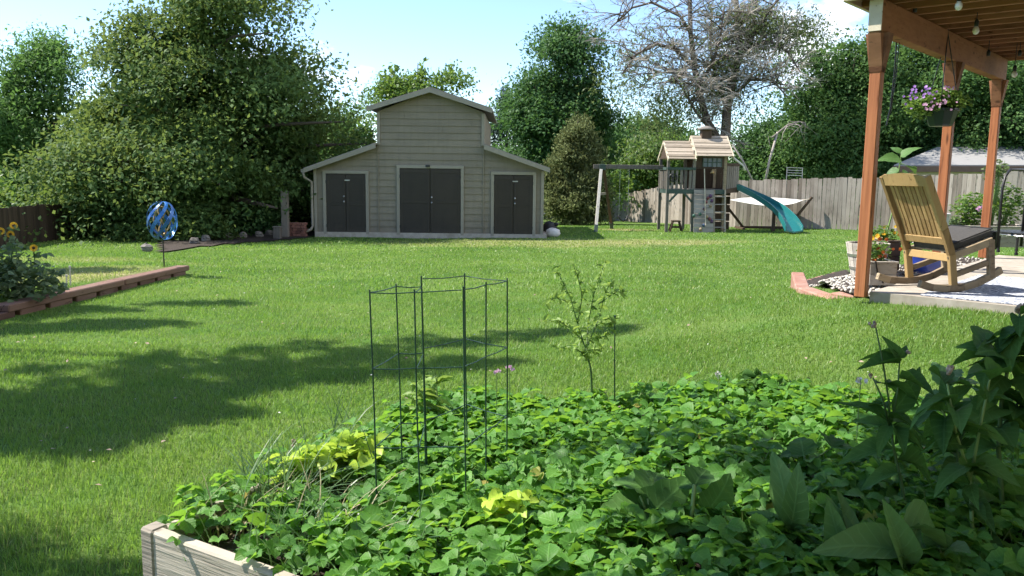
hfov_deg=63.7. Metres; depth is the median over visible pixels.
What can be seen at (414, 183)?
door
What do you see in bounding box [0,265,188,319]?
timber edging
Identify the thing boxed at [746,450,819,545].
lance plant
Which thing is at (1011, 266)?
patio
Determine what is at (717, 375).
clover flower
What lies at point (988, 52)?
string light
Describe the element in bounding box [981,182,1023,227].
vegetable bush
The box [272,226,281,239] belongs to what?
wooden post
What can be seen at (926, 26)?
patio cover
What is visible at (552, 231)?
pale rock
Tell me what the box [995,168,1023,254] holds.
chair
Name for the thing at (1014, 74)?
string light
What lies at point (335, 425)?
grass tuft
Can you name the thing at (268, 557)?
grass tuft
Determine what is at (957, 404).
zinnia plant
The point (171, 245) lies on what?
mulch bed
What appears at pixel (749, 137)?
maple tree
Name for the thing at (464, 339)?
plant cage
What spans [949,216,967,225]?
vegetable bush
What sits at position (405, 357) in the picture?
fallen leaves
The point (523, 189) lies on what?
door
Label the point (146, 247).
edging stone
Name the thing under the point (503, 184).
door
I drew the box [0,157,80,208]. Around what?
bush
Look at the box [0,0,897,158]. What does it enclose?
sky
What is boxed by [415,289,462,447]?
cage link
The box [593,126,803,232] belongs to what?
playset
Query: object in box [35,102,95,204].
distant tree
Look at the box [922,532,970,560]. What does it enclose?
lance plant
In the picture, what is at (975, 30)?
string light
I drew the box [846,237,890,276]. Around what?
barrel planter
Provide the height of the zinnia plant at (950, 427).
0.887 m
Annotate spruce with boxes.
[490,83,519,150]
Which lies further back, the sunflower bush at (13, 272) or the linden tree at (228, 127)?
the linden tree at (228, 127)
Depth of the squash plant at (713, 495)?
2.98 m
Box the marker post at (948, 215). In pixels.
[946,213,950,224]
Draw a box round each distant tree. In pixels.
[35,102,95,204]
[728,151,800,214]
[805,161,889,215]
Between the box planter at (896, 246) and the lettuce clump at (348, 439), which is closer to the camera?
the lettuce clump at (348, 439)
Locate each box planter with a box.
[856,234,902,285]
[873,225,900,269]
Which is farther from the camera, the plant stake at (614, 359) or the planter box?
the planter box
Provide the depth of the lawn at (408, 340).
7.70 m
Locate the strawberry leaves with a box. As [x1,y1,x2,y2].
[157,371,1023,575]
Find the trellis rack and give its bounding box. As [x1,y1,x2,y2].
[786,167,802,186]
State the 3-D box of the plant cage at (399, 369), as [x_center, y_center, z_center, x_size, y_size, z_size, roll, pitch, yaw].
[-0.459,0.468,3.439,0.201,0.985,0.386,1,8,0]
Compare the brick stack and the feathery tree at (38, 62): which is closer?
the brick stack
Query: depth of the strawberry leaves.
3.22 m
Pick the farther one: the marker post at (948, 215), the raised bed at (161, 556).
the marker post at (948, 215)
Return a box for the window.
[702,158,721,166]
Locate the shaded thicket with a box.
[273,202,308,222]
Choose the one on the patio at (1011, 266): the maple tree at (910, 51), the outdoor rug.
the outdoor rug
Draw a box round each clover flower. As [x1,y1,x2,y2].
[493,369,500,408]
[505,365,514,410]
[714,371,721,411]
[855,377,867,440]
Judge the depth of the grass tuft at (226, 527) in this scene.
3.18 m
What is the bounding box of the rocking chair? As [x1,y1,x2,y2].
[875,173,1002,291]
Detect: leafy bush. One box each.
[544,124,646,196]
[608,117,697,193]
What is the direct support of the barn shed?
on the lawn at (408, 340)
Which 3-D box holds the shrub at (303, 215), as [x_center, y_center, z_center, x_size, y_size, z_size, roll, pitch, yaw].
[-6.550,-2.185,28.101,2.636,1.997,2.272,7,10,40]
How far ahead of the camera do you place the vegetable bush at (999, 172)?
14.90 m
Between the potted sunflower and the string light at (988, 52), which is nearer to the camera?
the string light at (988, 52)
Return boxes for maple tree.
[719,99,860,207]
[743,24,935,220]
[827,33,1005,199]
[895,57,1023,154]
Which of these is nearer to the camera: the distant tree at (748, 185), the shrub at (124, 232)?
the shrub at (124, 232)
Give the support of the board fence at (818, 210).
on the lawn at (408, 340)
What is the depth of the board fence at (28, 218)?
21.48 m
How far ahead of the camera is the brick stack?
25.12 m
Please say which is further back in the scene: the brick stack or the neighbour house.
the neighbour house
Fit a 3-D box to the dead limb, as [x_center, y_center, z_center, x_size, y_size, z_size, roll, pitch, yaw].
[11.231,-5.739,35.515,3.575,2.892,0.591,1,8,0]
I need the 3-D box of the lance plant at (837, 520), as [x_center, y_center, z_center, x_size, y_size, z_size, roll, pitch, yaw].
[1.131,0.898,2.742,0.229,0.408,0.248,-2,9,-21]
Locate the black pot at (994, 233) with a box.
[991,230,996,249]
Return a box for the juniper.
[541,111,621,225]
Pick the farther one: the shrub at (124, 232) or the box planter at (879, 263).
the shrub at (124, 232)
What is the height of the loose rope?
0.842 m
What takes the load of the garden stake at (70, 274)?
on the lawn at (408, 340)
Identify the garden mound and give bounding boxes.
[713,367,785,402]
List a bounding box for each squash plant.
[599,468,689,548]
[666,464,734,541]
[777,430,853,480]
[921,362,978,412]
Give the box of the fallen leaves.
[4,251,1019,484]
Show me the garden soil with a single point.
(229, 544)
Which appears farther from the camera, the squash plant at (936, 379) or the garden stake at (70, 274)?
the garden stake at (70, 274)
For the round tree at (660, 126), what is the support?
on the lawn at (408, 340)
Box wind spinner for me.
[146,200,177,266]
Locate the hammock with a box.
[726,197,812,229]
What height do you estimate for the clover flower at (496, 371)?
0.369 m
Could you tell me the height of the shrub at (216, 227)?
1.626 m
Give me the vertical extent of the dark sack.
0.546 m
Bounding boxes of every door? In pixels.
[325,174,346,231]
[346,174,365,231]
[399,168,429,232]
[430,169,460,232]
[494,175,513,233]
[513,175,532,233]
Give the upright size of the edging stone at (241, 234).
0.257 m
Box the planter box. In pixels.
[912,223,1023,247]
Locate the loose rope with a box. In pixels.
[886,42,899,125]
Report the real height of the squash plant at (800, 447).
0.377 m
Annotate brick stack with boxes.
[289,222,307,236]
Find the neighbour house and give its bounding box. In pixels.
[892,146,1023,221]
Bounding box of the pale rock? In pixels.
[546,227,560,236]
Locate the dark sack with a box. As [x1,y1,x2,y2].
[543,221,558,231]
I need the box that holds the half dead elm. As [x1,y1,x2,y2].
[570,0,860,170]
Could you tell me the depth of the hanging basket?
9.24 m
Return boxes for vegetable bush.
[949,192,994,225]
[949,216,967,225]
[976,159,1009,225]
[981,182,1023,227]
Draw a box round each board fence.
[0,202,82,248]
[599,187,665,222]
[668,171,1023,230]
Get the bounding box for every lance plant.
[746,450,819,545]
[811,499,946,572]
[824,488,878,570]
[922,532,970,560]
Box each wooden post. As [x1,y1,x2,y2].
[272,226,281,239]
[280,191,289,236]
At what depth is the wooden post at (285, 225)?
24.87 m
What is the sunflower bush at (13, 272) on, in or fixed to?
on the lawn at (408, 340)
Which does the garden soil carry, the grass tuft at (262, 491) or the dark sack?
the grass tuft at (262, 491)
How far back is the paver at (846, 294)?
8.68 m
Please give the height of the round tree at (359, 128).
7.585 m
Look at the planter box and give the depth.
14.77 m
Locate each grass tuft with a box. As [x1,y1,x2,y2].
[154,466,298,543]
[189,417,345,501]
[194,420,377,560]
[209,400,414,502]
[228,481,395,575]
[237,459,409,535]
[244,377,398,442]
[282,483,448,575]
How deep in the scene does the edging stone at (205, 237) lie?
22.62 m
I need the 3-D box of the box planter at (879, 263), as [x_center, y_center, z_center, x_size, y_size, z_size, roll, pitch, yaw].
[3.990,-0.324,8.978,0.469,0.556,0.399,1,8,0]
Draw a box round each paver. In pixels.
[791,272,808,292]
[798,287,842,298]
[831,292,858,297]
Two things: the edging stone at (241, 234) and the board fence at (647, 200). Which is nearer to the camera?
the edging stone at (241, 234)
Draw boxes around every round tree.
[298,84,378,162]
[608,107,699,181]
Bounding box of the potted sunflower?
[878,147,919,229]
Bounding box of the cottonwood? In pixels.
[485,3,649,219]
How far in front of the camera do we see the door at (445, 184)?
25.34 m
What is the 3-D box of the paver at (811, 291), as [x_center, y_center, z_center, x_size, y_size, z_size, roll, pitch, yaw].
[3.354,0.167,8.966,0.175,0.243,0.821,0,8,-3]
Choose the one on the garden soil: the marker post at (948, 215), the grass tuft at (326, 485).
the grass tuft at (326, 485)
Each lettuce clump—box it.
[262,453,323,500]
[284,442,348,490]
[329,429,392,485]
[470,487,538,527]
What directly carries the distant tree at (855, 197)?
on the lawn at (408, 340)
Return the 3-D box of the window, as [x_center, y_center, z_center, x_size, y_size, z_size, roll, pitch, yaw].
[6.805,-4.265,27.979,0.658,0.297,0.032,1,8,0]
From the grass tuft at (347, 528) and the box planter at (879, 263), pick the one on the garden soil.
the grass tuft at (347, 528)
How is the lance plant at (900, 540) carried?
on the garden soil
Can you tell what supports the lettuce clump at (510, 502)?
on the garden soil
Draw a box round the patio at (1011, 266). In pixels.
[869,255,1023,315]
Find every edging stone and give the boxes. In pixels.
[140,243,152,251]
[189,237,199,243]
[201,234,209,240]
[239,231,246,237]
[255,231,263,236]
[264,230,272,234]
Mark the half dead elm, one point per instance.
(724, 89)
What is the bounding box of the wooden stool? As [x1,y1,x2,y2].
[668,220,682,231]
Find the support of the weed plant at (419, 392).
on the garden soil
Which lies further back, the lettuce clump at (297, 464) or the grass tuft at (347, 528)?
the lettuce clump at (297, 464)
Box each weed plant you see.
[401,381,439,417]
[411,375,453,412]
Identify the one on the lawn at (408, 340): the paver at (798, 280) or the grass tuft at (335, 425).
the paver at (798, 280)
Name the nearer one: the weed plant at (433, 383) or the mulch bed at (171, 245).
the weed plant at (433, 383)
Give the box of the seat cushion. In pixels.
[904,225,993,258]
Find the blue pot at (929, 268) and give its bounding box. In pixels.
[912,257,940,273]
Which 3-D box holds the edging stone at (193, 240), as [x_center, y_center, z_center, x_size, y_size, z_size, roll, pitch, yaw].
[-8.355,-1.228,21.710,0.252,0.240,0.200,3,8,17]
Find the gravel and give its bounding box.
[809,257,985,296]
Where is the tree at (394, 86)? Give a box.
[345,57,486,133]
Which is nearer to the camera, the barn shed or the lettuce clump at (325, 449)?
the lettuce clump at (325, 449)
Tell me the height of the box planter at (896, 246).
0.544 m
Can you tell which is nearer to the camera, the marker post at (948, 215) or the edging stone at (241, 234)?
the marker post at (948, 215)
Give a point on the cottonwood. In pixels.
(546, 106)
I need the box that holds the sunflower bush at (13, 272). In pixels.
[0,222,69,302]
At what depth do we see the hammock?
30.17 m
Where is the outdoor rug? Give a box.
[920,274,1023,304]
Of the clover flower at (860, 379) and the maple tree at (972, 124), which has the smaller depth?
the clover flower at (860, 379)
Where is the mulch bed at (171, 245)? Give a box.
[156,231,314,250]
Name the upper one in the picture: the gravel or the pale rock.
the pale rock
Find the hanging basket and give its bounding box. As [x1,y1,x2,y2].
[901,29,972,126]
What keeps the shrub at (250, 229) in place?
on the mulch bed at (171, 245)
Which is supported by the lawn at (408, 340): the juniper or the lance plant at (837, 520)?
the juniper
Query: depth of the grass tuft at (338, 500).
3.19 m
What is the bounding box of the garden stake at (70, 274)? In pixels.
[69,266,70,284]
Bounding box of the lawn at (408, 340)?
[0,214,1023,575]
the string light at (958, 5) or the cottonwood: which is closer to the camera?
the string light at (958, 5)
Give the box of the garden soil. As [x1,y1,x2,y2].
[204,414,924,575]
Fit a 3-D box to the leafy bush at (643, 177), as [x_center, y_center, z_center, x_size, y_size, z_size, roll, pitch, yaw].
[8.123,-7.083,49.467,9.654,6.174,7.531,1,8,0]
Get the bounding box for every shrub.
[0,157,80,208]
[96,207,180,242]
[157,202,244,240]
[221,205,280,235]
[289,201,314,230]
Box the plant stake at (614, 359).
[614,315,615,399]
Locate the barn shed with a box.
[301,87,549,237]
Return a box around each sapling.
[542,257,629,398]
[604,154,641,219]
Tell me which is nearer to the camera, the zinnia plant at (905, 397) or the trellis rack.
the zinnia plant at (905, 397)
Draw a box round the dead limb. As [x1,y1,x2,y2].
[732,121,816,179]
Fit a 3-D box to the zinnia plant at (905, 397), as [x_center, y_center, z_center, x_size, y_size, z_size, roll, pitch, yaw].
[1.445,0.568,3.117,0.394,0.902,0.266,-1,8,-13]
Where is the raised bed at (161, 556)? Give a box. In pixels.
[141,406,619,575]
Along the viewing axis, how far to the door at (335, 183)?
25.35 m
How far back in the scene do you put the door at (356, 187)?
25.35 m
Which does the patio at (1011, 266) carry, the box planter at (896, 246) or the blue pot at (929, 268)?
the blue pot at (929, 268)
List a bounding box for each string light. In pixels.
[955,0,962,10]
[972,12,979,34]
[986,40,990,55]
[1011,43,1017,77]
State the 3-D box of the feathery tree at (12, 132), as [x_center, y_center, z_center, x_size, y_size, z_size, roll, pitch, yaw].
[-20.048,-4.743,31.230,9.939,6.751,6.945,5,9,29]
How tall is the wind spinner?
1.156 m
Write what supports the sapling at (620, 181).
on the lawn at (408, 340)
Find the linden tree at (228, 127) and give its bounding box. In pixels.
[0,0,376,244]
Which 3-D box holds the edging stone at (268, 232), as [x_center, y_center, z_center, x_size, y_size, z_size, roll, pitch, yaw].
[-7.506,-1.687,25.474,0.238,0.257,0.198,4,9,20]
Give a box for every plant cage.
[369,284,427,503]
[420,273,507,520]
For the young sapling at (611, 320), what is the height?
0.980 m
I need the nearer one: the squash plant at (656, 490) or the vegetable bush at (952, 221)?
the squash plant at (656, 490)
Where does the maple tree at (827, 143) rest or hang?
on the lawn at (408, 340)
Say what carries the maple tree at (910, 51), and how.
on the lawn at (408, 340)
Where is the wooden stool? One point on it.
(672, 226)
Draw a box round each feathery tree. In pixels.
[0,19,105,201]
[0,71,60,203]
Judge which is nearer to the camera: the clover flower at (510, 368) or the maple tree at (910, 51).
the clover flower at (510, 368)
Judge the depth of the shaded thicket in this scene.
28.36 m
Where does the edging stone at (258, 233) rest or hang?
on the lawn at (408, 340)
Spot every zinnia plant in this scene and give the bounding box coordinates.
[834,320,933,506]
[910,357,1020,560]
[915,379,1010,476]
[951,303,1023,543]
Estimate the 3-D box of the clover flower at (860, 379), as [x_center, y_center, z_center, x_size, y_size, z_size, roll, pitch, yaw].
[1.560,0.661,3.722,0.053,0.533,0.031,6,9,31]
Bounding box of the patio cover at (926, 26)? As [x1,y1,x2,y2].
[843,0,1023,297]
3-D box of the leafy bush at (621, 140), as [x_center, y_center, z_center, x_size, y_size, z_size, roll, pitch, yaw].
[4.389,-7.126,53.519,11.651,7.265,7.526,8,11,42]
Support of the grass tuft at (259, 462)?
on the garden soil

